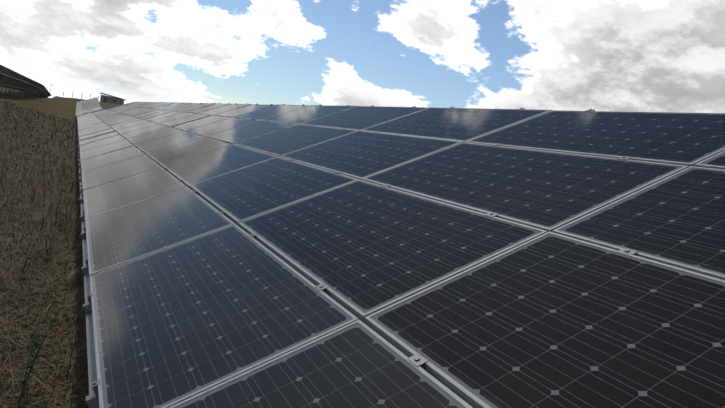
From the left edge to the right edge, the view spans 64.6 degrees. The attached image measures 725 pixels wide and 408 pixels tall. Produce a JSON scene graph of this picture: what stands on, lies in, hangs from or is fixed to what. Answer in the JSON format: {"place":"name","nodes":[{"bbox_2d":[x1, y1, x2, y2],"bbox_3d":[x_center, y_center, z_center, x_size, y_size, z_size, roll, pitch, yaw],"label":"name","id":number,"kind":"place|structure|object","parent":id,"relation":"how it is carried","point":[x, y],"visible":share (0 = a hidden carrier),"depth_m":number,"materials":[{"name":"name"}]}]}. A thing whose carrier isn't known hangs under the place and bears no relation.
{"place":"outdoors","nodes":[
{"label":"outdoors","id":0,"kind":"place"},
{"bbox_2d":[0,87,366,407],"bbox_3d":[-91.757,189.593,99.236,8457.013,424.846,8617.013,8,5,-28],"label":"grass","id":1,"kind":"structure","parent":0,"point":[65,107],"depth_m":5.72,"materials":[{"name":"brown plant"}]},
{"bbox_2d":[0,65,51,97],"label":"row modules","id":2,"kind":"object","parent":1,"relation":"on","point":[13,80],"visible":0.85,"depth_m":82.03,"materials":[{"name":"glass"},{"name":"aluminium"}]},
{"bbox_2d":[0,144,82,407],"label":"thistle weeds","id":3,"kind":"object","parent":1,"relation":"on","point":[26,379],"visible":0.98,"depth_m":2.93,"materials":[{"name":"green plant"}]},
{"bbox_2d":[0,99,88,407],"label":"dry grass stalks","id":4,"kind":"object","parent":1,"relation":"on","point":[40,115],"depth_m":5.51,"materials":[{"name":"brown plant"}]},
{"bbox_2d":[53,91,98,98],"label":"fence","id":5,"kind":"object","parent":1,"relation":"on","point":[74,96],"visible":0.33,"depth_m":206.52,"materials":[{"name":"grey metal"}]},
{"bbox_2d":[100,92,124,104],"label":"shed building","id":6,"kind":"structure","parent":1,"relation":"on","point":[111,99],"depth_m":217.24,"materials":[{"name":"grey metal"}]},
{"bbox_2d":[75,98,724,407],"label":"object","id":7,"kind":"object","parent":1,"relation":"on","point":[92,397],"visible":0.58,"depth_m":3.19,"materials":[{"name":"metal"}]},
{"bbox_2d":[75,97,724,407],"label":"solar modules","id":8,"kind":"object","parent":7,"relation":"on","point":[539,291],"visible":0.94,"depth_m":2.76,"materials":[{"name":"glass"}]},
{"bbox_2d":[0,0,724,112],"label":"sky","id":9,"kind":"structure","parent":0,"point":[568,55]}
]}

